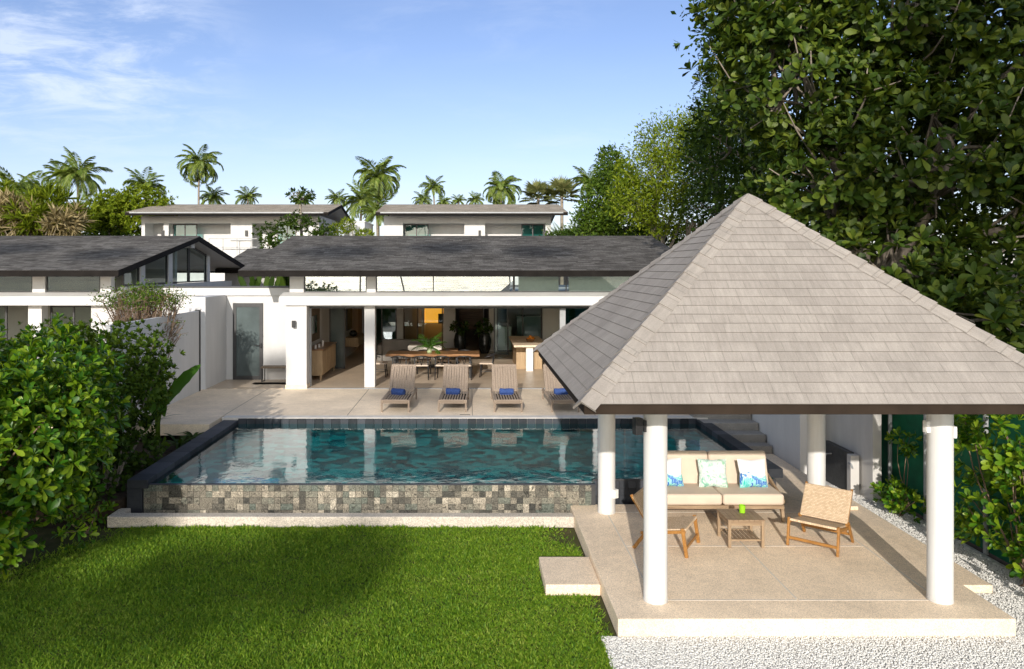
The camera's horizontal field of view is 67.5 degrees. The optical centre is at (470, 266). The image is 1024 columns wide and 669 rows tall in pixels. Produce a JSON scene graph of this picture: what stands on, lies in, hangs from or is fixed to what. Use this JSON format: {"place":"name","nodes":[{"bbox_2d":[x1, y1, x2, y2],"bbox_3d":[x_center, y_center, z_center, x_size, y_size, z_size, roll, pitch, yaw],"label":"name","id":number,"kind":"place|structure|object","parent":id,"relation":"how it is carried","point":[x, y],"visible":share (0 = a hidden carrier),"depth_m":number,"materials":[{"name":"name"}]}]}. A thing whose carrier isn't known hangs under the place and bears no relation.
{"place":"outdoors","nodes":[
{"label":"outdoors","id":0,"kind":"place"},
{"bbox_2d":[1,441,188,520],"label":"planting ground","id":1,"kind":"structure","parent":0,"point":[121,499],"depth_m":13.07,"materials":[{"name":"soil"}]},
{"bbox_2d":[51,492,118,552],"bbox_3d":[-6.144,4.020,12.120,0.808,0.658,1.580,0,0,-13],"label":"shrub","id":2,"kind":"object","parent":1,"relation":"on","point":[92,530],"visible":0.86,"depth_m":12.17,"materials":[{"name":"green plant"}]},
{"bbox_2d":[0,316,185,470],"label":"broadleaf shrub","id":3,"kind":"object","parent":1,"relation":"on","point":[133,372],"visible":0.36,"depth_m":15.04,"materials":[{"name":"green plant"}]},
{"bbox_2d":[37,415,169,523],"bbox_3d":[-6.510,3.535,13.789,1.478,1.622,3.098,0,0,20],"label":"understory shrub","id":4,"kind":"object","parent":1,"relation":"on","point":[132,458],"visible":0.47,"depth_m":14.05,"materials":[{"name":"green plant"}]},
{"bbox_2d":[125,363,200,444],"bbox_3d":[-6.840,2.972,16.501,1.710,2.080,0.990,0,0,19],"label":"banana plant","id":5,"kind":"object","parent":1,"relation":"on","point":[184,378],"visible":0.37,"depth_m":16.82,"materials":[{"name":"green plant"}]},
{"bbox_2d":[147,433,198,456],"bbox_3d":[-6.204,3.842,16.346,1.188,0.493,1.151,0,0,14],"label":"strap leaf clump","id":6,"kind":"object","parent":1,"relation":"on","point":[177,443],"visible":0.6,"depth_m":16.39,"materials":[{"name":"green plant"}]},
{"bbox_2d":[0,523,615,668],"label":"lawn","id":7,"kind":"structure","parent":0,"point":[47,535],"depth_m":10.10,"materials":[{"name":"green plant"}]},
{"bbox_2d":[0,312,130,579],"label":"glossy hedge","id":8,"kind":"object","parent":7,"relation":"on","point":[30,381],"visible":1,"depth_m":10.50,"materials":[{"name":"green plant"}]},
{"bbox_2d":[539,557,600,595],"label":"stepping slab","id":9,"kind":"structure","parent":7,"relation":"on","point":[565,575],"depth_m":10.21,"materials":[{"name":"beige stone"}]},
{"bbox_2d":[51,389,688,434],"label":"pool deck","id":10,"kind":"structure","parent":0,"point":[201,411],"depth_m":19.65,"materials":[{"name":"beige stone"}]},
{"bbox_2d":[88,275,195,357],"bbox_3d":[-8.372,2.039,19.623,2.523,3.644,2.258,0,0,0],"label":"twiggy bush","id":11,"kind":"object","parent":10,"relation":"on","point":[150,298],"visible":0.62,"depth_m":19.33,"materials":[{"name":"green plant"}]},
{"bbox_2d":[106,308,200,432],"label":"garden gate wall","id":12,"kind":"structure","parent":10,"relation":"on","point":[189,342],"depth_m":20.64,"materials":[{"name":"grey paint"}]},
{"bbox_2d":[381,364,416,411],"bbox_3d":[-1.809,3.088,19.657,0.704,0.944,1.925,0,0,2],"label":"sun lounger","id":13,"kind":"object","parent":10,"relation":"on","point":[388,397],"visible":0.84,"depth_m":20.13,"materials":[{"name":"beige wood"}]},
{"bbox_2d":[438,364,468,411],"bbox_3d":[-0.409,3.088,19.657,0.704,0.944,1.925,0,0,2],"label":"sun lounger","id":14,"kind":"object","parent":10,"relation":"on","point":[444,397],"visible":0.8,"depth_m":20.12,"materials":[{"name":"beige wood"}]},
{"bbox_2d":[491,364,522,411],"bbox_3d":[0.916,3.088,19.657,0.704,0.944,1.925,0,0,-1],"label":"sun lounger","id":15,"kind":"object","parent":10,"relation":"on","point":[504,399],"visible":0.84,"depth_m":20.13,"materials":[{"name":"beige wood"}]},
{"bbox_2d":[542,364,579,411],"bbox_3d":[2.304,3.088,19.657,0.704,0.944,1.925,0,0,-2],"label":"sun lounger","id":16,"kind":"object","parent":10,"relation":"on","point":[553,398],"visible":0.51,"depth_m":20.00,"materials":[{"name":"beige wood"}]},
{"bbox_2d":[689,414,771,453],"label":"garden stairs","id":17,"kind":"structure","parent":10,"relation":"on","point":[742,428],"depth_m":17.60,"materials":[{"name":"concrete"}]},
{"bbox_2d":[207,326,561,388],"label":"floor","id":18,"kind":"structure","parent":0,"point":[351,375],"depth_m":24.54,"materials":[{"name":"beige stone"}]},
{"bbox_2d":[0,236,244,364],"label":"wing villa","id":19,"kind":"object","parent":18,"relation":"on","point":[42,278],"visible":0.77,"depth_m":25.53,"materials":[{"name":"grey"}]},
{"bbox_2d":[50,305,90,360],"bbox_3d":[-11.880,2.350,22.975,1.440,2.380,0.050,0,0,0],"label":"sliding door","id":20,"kind":"structure","parent":19,"relation":"in","point":[51,306],"depth_m":22.95,"materials":[{"name":"glass"}]},
{"bbox_2d":[122,248,206,285],"bbox_3d":[-10.470,-0.142,26.675,0.060,1.444,7.250,0,0,0],"label":"gable window","id":21,"kind":"structure","parent":19,"relation":"in","point":[188,249],"depth_m":28.35,"materials":[{"name":"glass"}]},
{"bbox_2d":[189,295,225,389],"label":"privacy wall","id":22,"kind":"structure","parent":18,"relation":"on","point":[212,308],"depth_m":22.80,"materials":[{"name":"grey paint"}]},
{"bbox_2d":[142,249,289,379],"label":"entrance annexe","id":23,"kind":"structure","parent":18,"relation":"on","point":[255,329],"depth_m":24.09,"materials":[{"name":"white paint"}]},
{"bbox_2d":[233,303,262,379],"bbox_3d":[-6.995,2.347,24.047,0.940,2.405,0.185,0,0,0],"label":"door","id":24,"kind":"structure","parent":23,"relation":"in","point":[247,317],"depth_m":24.09,"materials":[{"name":"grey glass"}]},
{"bbox_2d":[238,277,289,285],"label":"roof planter bananas","id":25,"kind":"object","parent":23,"relation":"on","point":[279,281],"visible":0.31,"depth_m":25.93,"materials":[{"name":"green plant"}]},
{"bbox_2d":[261,365,285,381],"bbox_3d":[-5.950,3.320,23.750,1.000,0.480,0.400,0,0,0],"label":"entry bench","id":26,"kind":"object","parent":18,"relation":"on","point":[264,367],"visible":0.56,"depth_m":23.59,"materials":[{"name":"grey wood"}]},
{"bbox_2d":[312,342,336,379],"bbox_3d":[-4.875,3.066,25.125,0.550,0.965,2.410,0,0,0],"label":"pine sideboard","id":27,"kind":"object","parent":18,"relation":"on","point":[323,359],"visible":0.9,"depth_m":24.23,"materials":[{"name":"brown wood"}]},
{"bbox_2d":[377,339,440,360],"bbox_3d":[-2.300,3.138,29.300,2.400,0.820,1.200,0,0,0],"label":"lounge sofa","id":28,"kind":"object","parent":18,"relation":"on","point":[384,346],"visible":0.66,"depth_m":28.70,"materials":[{"name":"grey fabric"}]},
{"bbox_2d":[283,388,548,388],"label":"door track","id":29,"kind":"structure","parent":18,"relation":"on","point":[405,388],"depth_m":22.30,"materials":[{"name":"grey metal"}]},
{"bbox_2d":[385,351,479,377],"bbox_3d":[-1.200,3.163,24.850,3.000,0.770,1.134,0,0,0],"label":"dining table","id":30,"kind":"object","parent":18,"relation":"on","point":[433,354],"visible":0.62,"depth_m":24.50,"materials":[{"name":"brown wood"}]},
{"bbox_2d":[411,332,446,353],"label":"vase plant","id":31,"kind":"object","parent":30,"relation":"on","point":[428,346],"visible":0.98,"depth_m":24.71,"materials":[{"name":"green plant"}]},
{"bbox_2d":[238,236,670,388],"bbox_3d":[0.175,1.210,33.299,13.450,4.700,23.402,0,0,0],"label":"villa","id":32,"kind":"object","parent":18,"relation":"on","point":[391,286],"visible":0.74,"depth_m":22.82,"materials":[{"name":"grey"}]},
{"bbox_2d":[312,308,319,341],"bbox_3d":[-5.149,1.900,25.200,0.038,1.080,1.800,0,0,0],"label":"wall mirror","id":33,"kind":"object","parent":32,"relation":"attached to","point":[315,323],"depth_m":25.47,"materials":[{"name":"silver mirror"}]},
{"bbox_2d":[304,277,366,291],"bbox_3d":[-4.015,0.498,22.825,1.866,0.515,0.050,0,0,0],"label":"clerestory window","id":34,"kind":"structure","parent":32,"relation":"in","point":[311,284],"depth_m":22.83,"materials":[{"name":"clear glass"}]},
{"bbox_2d":[329,308,344,368],"bbox_3d":[-4.625,2.350,26.645,0.550,2.380,0.050,0,0,0],"label":"sliding door","id":35,"kind":"structure","parent":32,"relation":"in","point":[336,315],"depth_m":26.65,"materials":[{"name":"grey glass"}]},
{"bbox_2d":[345,333,363,346],"bbox_3d":[-4.594,2.923,30.650,0.528,0.350,2.100,0,0,0],"label":"floating console","id":36,"kind":"object","parent":32,"relation":"attached to","point":[357,340],"visible":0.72,"depth_m":29.60,"materials":[{"name":"brown wood"}]},
{"bbox_2d":[376,308,396,351],"bbox_3d":[-3.690,2.350,32.025,1.220,2.380,0.050,0,0,0],"label":"sliding door","id":37,"kind":"structure","parent":32,"relation":"in","point":[386,318],"depth_m":32.02,"materials":[{"name":"clear glass"}]},
{"bbox_2d":[421,308,441,337],"bbox_3d":[-1.725,2.223,36.200,1.150,2.250,0.800,0,0,0],"label":"lit cupboard","id":38,"kind":"object","parent":32,"relation":"attached to","point":[431,315],"visible":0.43,"depth_m":36.20,"materials":[{"name":"orange"}]},
{"bbox_2d":[376,277,513,291],"bbox_3d":[-0.754,0.498,22.825,4.108,0.515,0.050,0,0,0],"label":"clerestory window","id":39,"kind":"structure","parent":32,"relation":"in","point":[383,284],"depth_m":22.83,"materials":[{"name":"clear glass"}]},
{"bbox_2d":[494,308,508,354],"bbox_3d":[1.250,2.350,30.925,0.600,2.380,0.050,0,0,0],"label":"sliding door","id":40,"kind":"structure","parent":32,"relation":"in","point":[507,353],"depth_m":30.90,"materials":[{"name":"black glass"}]},
{"bbox_2d":[566,308,588,323],"bbox_3d":[4.980,2.350,32.025,2.400,2.380,0.050,0,0,0],"label":"sliding door","id":41,"kind":"structure","parent":32,"relation":"in","point":[571,313],"depth_m":32.02,"materials":[{"name":"black glass"}]},
{"bbox_2d":[449,320,469,349],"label":"potted plant","id":42,"kind":"object","parent":18,"relation":"on","point":[460,340],"visible":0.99,"depth_m":31.24,"materials":[{"name":"black plant"}]},
{"bbox_2d":[474,317,493,353],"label":"potted plant","id":43,"kind":"object","parent":18,"relation":"on","point":[484,337],"visible":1,"depth_m":31.24,"materials":[{"name":"black plant"}]},
{"bbox_2d":[498,322,511,349],"bbox_3d":[1.425,3.028,33.700,0.690,1.040,2.240,0,0,0],"label":"sliding door","id":44,"kind":"structure","parent":18,"relation":"on","point":[502,335],"depth_m":32.60,"materials":[{"name":"glass"}]},
{"bbox_2d":[516,315,540,337],"bbox_3d":[3.900,2.923,36.200,3.440,1.250,0.840,0,0,0],"label":"window","id":45,"kind":"structure","parent":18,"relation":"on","point":[531,325],"depth_m":35.80,"materials":[{"name":"glass"}]},
{"bbox_2d":[408,344,441,367],"bbox_3d":[-1.600,3.158,27.200,1.200,0.780,0.600,0,0,0],"label":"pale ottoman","id":46,"kind":"object","parent":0,"point":[411,347],"visible":0.43,"depth_m":26.90,"materials":[{"name":"fabric"}]},
{"bbox_2d":[0,0,1022,264],"label":"sky","id":47,"kind":"structure","parent":0,"point":[289,93],"materials":[{"name":"blue"}]},
{"bbox_2d":[10,272,1022,635],"bbox_3d":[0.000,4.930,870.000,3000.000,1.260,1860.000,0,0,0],"label":"ground","id":48,"kind":"structure","parent":0,"point":[970,544],"depth_m":12.72,"materials":[{"name":"soil"}]},
{"bbox_2d":[0,166,41,194],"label":"coconut palm","id":49,"kind":"object","parent":48,"relation":"on","point":[23,184],"visible":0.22,"depth_m":51.79,"materials":[{"name":"green plant"}]},
{"bbox_2d":[17,172,66,202],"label":"coconut palm","id":50,"kind":"object","parent":48,"relation":"on","point":[38,176],"visible":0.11,"depth_m":59.61,"materials":[{"name":"green plant"}]},
{"bbox_2d":[0,175,101,235],"bbox_3d":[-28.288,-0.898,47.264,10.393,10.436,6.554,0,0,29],"label":"wild hedge","id":51,"kind":"object","parent":48,"relation":"on","point":[44,192],"visible":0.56,"depth_m":46.22,"materials":[{"name":"green plant"}]},
{"bbox_2d":[40,159,77,184],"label":"coconut palm","id":52,"kind":"object","parent":48,"relation":"on","point":[54,169],"visible":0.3,"depth_m":71.44,"materials":[{"name":"green plant"}]},
{"bbox_2d":[48,146,112,203],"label":"coconut palm","id":53,"kind":"object","parent":48,"relation":"on","point":[77,172],"visible":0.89,"depth_m":65.44,"materials":[{"name":"green plant"}]},
{"bbox_2d":[31,224,140,235],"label":"dark thicket","id":54,"kind":"object","parent":48,"relation":"on","point":[95,233],"visible":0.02,"depth_m":52.19,"materials":[{"name":"green plant"}]},
{"bbox_2d":[85,182,178,235],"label":"round tree","id":55,"kind":"object","parent":48,"relation":"on","point":[120,203],"visible":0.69,"depth_m":52.12,"materials":[{"name":"green plant"}]},
{"bbox_2d":[123,166,166,199],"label":"coconut palm","id":56,"kind":"object","parent":48,"relation":"on","point":[147,182],"visible":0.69,"depth_m":74.63,"materials":[{"name":"green plant"}]},
{"bbox_2d":[175,144,223,203],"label":"coconut palm","id":57,"kind":"object","parent":48,"relation":"on","point":[198,167],"visible":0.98,"depth_m":77.56,"materials":[{"name":"green plant"}]},
{"bbox_2d":[200,184,229,203],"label":"coconut palm","id":58,"kind":"object","parent":48,"relation":"on","point":[212,196],"visible":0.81,"depth_m":83.58,"materials":[{"name":"green plant"}]},
{"bbox_2d":[125,204,349,282],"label":"two storey house","id":59,"kind":"structure","parent":48,"relation":"on","point":[228,229],"depth_m":49.60,"materials":[{"name":"paint"}]},
{"bbox_2d":[173,224,196,235],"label":"window","id":60,"kind":"structure","parent":59,"relation":"in","point":[178,229],"depth_m":50.22,"materials":[{"name":"clear glass"}]},
{"bbox_2d":[234,186,261,203],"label":"coconut palm","id":61,"kind":"object","parent":48,"relation":"on","point":[250,196],"visible":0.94,"depth_m":91.72,"materials":[{"name":"green plant"}]},
{"bbox_2d":[251,208,335,248],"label":"courtyard tree","id":62,"kind":"object","parent":48,"relation":"on","point":[305,225],"visible":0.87,"depth_m":42.64,"materials":[{"name":"green plant"}]},
{"bbox_2d":[285,186,315,233],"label":"papaya tree","id":63,"kind":"object","parent":48,"relation":"on","point":[306,198],"visible":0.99,"depth_m":43.96,"materials":[{"name":"green plant"}]},
{"bbox_2d":[324,189,347,208],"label":"coconut palm","id":64,"kind":"object","parent":48,"relation":"on","point":[337,199],"visible":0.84,"depth_m":99.69,"materials":[{"name":"green plant"}]},
{"bbox_2d":[107,508,573,527],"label":"catch basin kerb","id":65,"kind":"structure","parent":48,"relation":"on","point":[124,517],"depth_m":12.49,"materials":[{"name":"beige concrete"}]},
{"bbox_2d":[328,216,374,235],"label":"bright shrub","id":66,"kind":"object","parent":48,"relation":"on","point":[340,227],"visible":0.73,"depth_m":44.85,"materials":[{"name":"green plant"}]},
{"bbox_2d":[344,221,373,325],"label":"white side wall","id":67,"kind":"structure","parent":48,"relation":"on","point":[365,225],"depth_m":46.00,"materials":[{"name":"paint"}]},
{"bbox_2d":[342,179,382,222],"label":"coconut palm","id":68,"kind":"object","parent":48,"relation":"on","point":[357,201],"visible":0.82,"depth_m":61.67,"materials":[{"name":"green plant"}]},
{"bbox_2d":[355,197,392,235],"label":"coconut palm","id":69,"kind":"object","parent":48,"relation":"on","point":[371,211],"visible":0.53,"depth_m":57.59,"materials":[{"name":"green plant"}]},
{"bbox_2d":[353,156,405,235],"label":"coconut palm","id":70,"kind":"object","parent":48,"relation":"on","point":[379,179],"visible":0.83,"depth_m":65.39,"materials":[{"name":"green plant"}]},
{"bbox_2d":[411,189,432,203],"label":"coconut palm","id":71,"kind":"object","parent":48,"relation":"on","point":[421,199],"visible":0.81,"depth_m":104.67,"materials":[{"name":"green plant"}]},
{"bbox_2d":[418,175,445,203],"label":"coconut palm","id":72,"kind":"object","parent":48,"relation":"on","point":[433,185],"visible":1,"depth_m":94.76,"materials":[{"name":"green plant"}]},
{"bbox_2d":[127,415,782,512],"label":"swimming pool","id":73,"kind":"structure","parent":48,"relation":"on","point":[388,464],"depth_m":14.91,"materials":[{"name":"teal liquid"}]},
{"bbox_2d":[375,204,567,284],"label":"two storey house","id":74,"kind":"structure","parent":48,"relation":"on","point":[467,219],"depth_m":49.61,"materials":[{"name":"paint"}]},
{"bbox_2d":[404,224,428,235],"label":"window","id":75,"kind":"structure","parent":74,"relation":"in","point":[409,229],"depth_m":50.22,"materials":[{"name":"clear glass"}]},
{"bbox_2d":[521,224,543,235],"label":"window","id":76,"kind":"structure","parent":74,"relation":"in","point":[526,229],"depth_m":50.22,"materials":[{"name":"teal glass"}]},
{"bbox_2d":[482,171,521,203],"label":"coconut palm","id":77,"kind":"object","parent":48,"relation":"on","point":[497,189],"visible":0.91,"depth_m":73.38,"materials":[{"name":"green plant"}]},
{"bbox_2d":[519,179,556,203],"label":"fan palm","id":78,"kind":"object","parent":48,"relation":"on","point":[534,191],"visible":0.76,"depth_m":61.54,"materials":[{"name":"green plant"}]},
{"bbox_2d":[541,176,580,284],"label":"fan palm","id":79,"kind":"object","parent":48,"relation":"on","point":[562,187],"visible":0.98,"depth_m":59.67,"materials":[{"name":"green plant"}]},
{"bbox_2d":[572,163,599,193],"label":"coconut palm","id":80,"kind":"object","parent":48,"relation":"on","point":[577,178],"visible":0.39,"depth_m":63.66,"materials":[{"name":"green plant"}]},
{"bbox_2d":[563,143,663,235],"bbox_3d":[7.094,-1.133,37.484,3.996,10.844,4.965,0,0,-41],"label":"bushy tree","id":81,"kind":"object","parent":48,"relation":"on","point":[597,220],"visible":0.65,"depth_m":37.44,"materials":[{"name":"green plant"}]},
{"bbox_2d":[539,222,696,246],"bbox_3d":[7.277,0.962,38.962,3.705,6.712,9.899,0,0,-35],"label":"back hedge","id":82,"kind":"object","parent":48,"relation":"on","point":[564,232],"visible":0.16,"depth_m":36.55,"materials":[{"name":"green plant"}]},
{"bbox_2d":[600,102,734,247],"bbox_3d":[9.098,-1.733,33.964,7.267,12.061,4.138,0,0,-31],"label":"mimosa tree","id":83,"kind":"object","parent":48,"relation":"on","point":[651,186],"visible":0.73,"depth_m":32.93,"materials":[{"name":"green plant"}]},
{"bbox_2d":[670,58,795,233],"bbox_3d":[10.643,-2.137,30.282,5.598,12.828,4.169,0,0,31],"label":"shady tree","id":84,"kind":"object","parent":48,"relation":"on","point":[699,208],"visible":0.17,"depth_m":30.47,"materials":[{"name":"green plant"}]},
{"bbox_2d":[533,193,1023,636],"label":"garden pavilion","id":85,"kind":"structure","parent":48,"relation":"on","point":[747,303],"depth_m":9.19,"materials":[{"name":"grey tile"}]},
{"bbox_2d":[630,488,699,557],"bbox_3d":[2.838,3.671,11.138,0.840,0.781,0.714,0,0,30],"label":"rope chair","id":86,"kind":"object","parent":85,"relation":"on","point":[681,525],"visible":0.63,"depth_m":11.00,"materials":[{"name":"brown wood"}]},
{"bbox_2d":[667,451,784,521],"bbox_3d":[4.000,3.578,12.605,2.035,0.956,1.010,0,0,0],"label":"garden sofa","id":87,"kind":"object","parent":85,"relation":"on","point":[690,494],"visible":0.66,"depth_m":12.32,"materials":[{"name":"beige fabric"}]},
{"bbox_2d":[667,458,683,485],"bbox_3d":[3.270,3.385,12.600,0.470,0.444,0.224,0,0,-6],"label":"scatter cushion","id":88,"kind":"object","parent":87,"relation":"on","point":[674,476],"visible":0.58,"depth_m":12.53,"materials":[{"name":"white fabric"}]},
{"bbox_2d":[697,458,727,486],"bbox_3d":[3.980,3.385,12.560,0.470,0.444,0.224,0,0,3],"label":"scatter cushion","id":89,"kind":"object","parent":87,"relation":"on","point":[712,473],"visible":1,"depth_m":12.49,"materials":[{"name":"white fabric"}]},
{"bbox_2d":[737,459,767,487],"bbox_3d":[4.630,3.385,12.550,0.470,0.444,0.224,0,0,-3],"label":"scatter cushion","id":90,"kind":"object","parent":87,"relation":"on","point":[752,473],"visible":1,"depth_m":12.48,"materials":[{"name":"white fabric"}]},
{"bbox_2d":[717,509,764,547],"bbox_3d":[3.979,3.848,11.280,0.528,0.405,0.520,0,0,0],"label":"coffee table","id":91,"kind":"object","parent":85,"relation":"on","point":[750,518],"visible":0.94,"depth_m":11.13,"materials":[{"name":"brown wood"}]},
{"bbox_2d":[786,481,853,556],"bbox_3d":[5.134,3.671,11.208,0.714,0.781,0.840,0,0,41],"label":"rope chair","id":92,"kind":"object","parent":85,"relation":"on","point":[832,505],"visible":1,"depth_m":11.29,"materials":[{"name":"beige fabric"}]},
{"bbox_2d":[751,414,806,473],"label":"garden wall","id":93,"kind":"structure","parent":48,"relation":"on","point":[786,437],"depth_m":16.06,"materials":[{"name":"white paint"}]},
{"bbox_2d":[600,481,1023,668],"bbox_3d":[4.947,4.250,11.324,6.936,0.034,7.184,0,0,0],"label":"gravel","id":94,"kind":"structure","parent":48,"relation":"on","point":[870,663],"depth_m":8.52,"materials":[{"name":"white gravel"}]},
{"bbox_2d":[826,440,858,495],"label":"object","id":95,"kind":"object","parent":94,"relation":"on","point":[842,467],"visible":0.82,"depth_m":14.58,"materials":[{"name":"stone"}]},
{"bbox_2d":[869,475,925,523],"bbox_3d":[7.351,4.025,13.100,0.654,0.818,1.206,0,0,-14],"label":"shrub","id":96,"kind":"object","parent":94,"relation":"on","point":[895,493],"visible":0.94,"depth_m":13.00,"materials":[{"name":"green plant"}]},
{"bbox_2d":[884,426,921,514],"bbox_3d":[7.467,3.523,13.185,0.523,1.540,0.690,0,0,0],"label":"sprig plant","id":97,"kind":"object","parent":94,"relation":"on","point":[908,448],"visible":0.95,"depth_m":13.12,"materials":[{"name":"green plant"}]},
{"bbox_2d":[826,485,991,592],"bbox_3d":[6.558,4.220,12.300,0.545,0.120,4.600,0,0,0],"label":"side step","id":98,"kind":"object","parent":94,"relation":"on","point":[974,583],"visible":0.37,"depth_m":11.51,"materials":[{"name":"beige stone"}]},
{"bbox_2d":[954,414,1023,586],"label":"beach shrub","id":99,"kind":"object","parent":94,"relation":"on","point":[1002,473],"visible":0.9,"depth_m":10.45,"materials":[{"name":"green plant"}]},
{"bbox_2d":[670,0,1023,349],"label":"dark garden tree","id":100,"kind":"object","parent":48,"relation":"on","point":[706,136],"visible":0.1,"depth_m":19.91,"materials":[{"name":"green plant"}]},
{"bbox_2d":[673,0,1023,353],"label":"sea almond tree","id":101,"kind":"object","parent":48,"relation":"on","point":[852,214],"visible":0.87,"depth_m":14.70,"materials":[{"name":"green plant"}]},
{"bbox_2d":[826,414,880,502],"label":"boundary wall","id":102,"kind":"structure","parent":48,"relation":"on","point":[859,435],"depth_m":14.13,"materials":[{"name":"white paint"}]},
{"bbox_2d":[881,414,1023,564],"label":"green screen fence","id":103,"kind":"object","parent":48,"relation":"on","point":[913,424],"visible":0.26,"depth_m":13.10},
{"bbox_2d":[509,336,542,370],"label":"kitchen island","id":104,"kind":"structure","parent":0,"point":[526,357],"depth_m":26.60,"materials":[{"name":"brown wood"}]},
{"bbox_2d":[765,454,857,509],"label":"path","id":105,"kind":"structure","parent":0,"point":[790,484],"depth_m":14.55,"materials":[{"name":"beige stone"}]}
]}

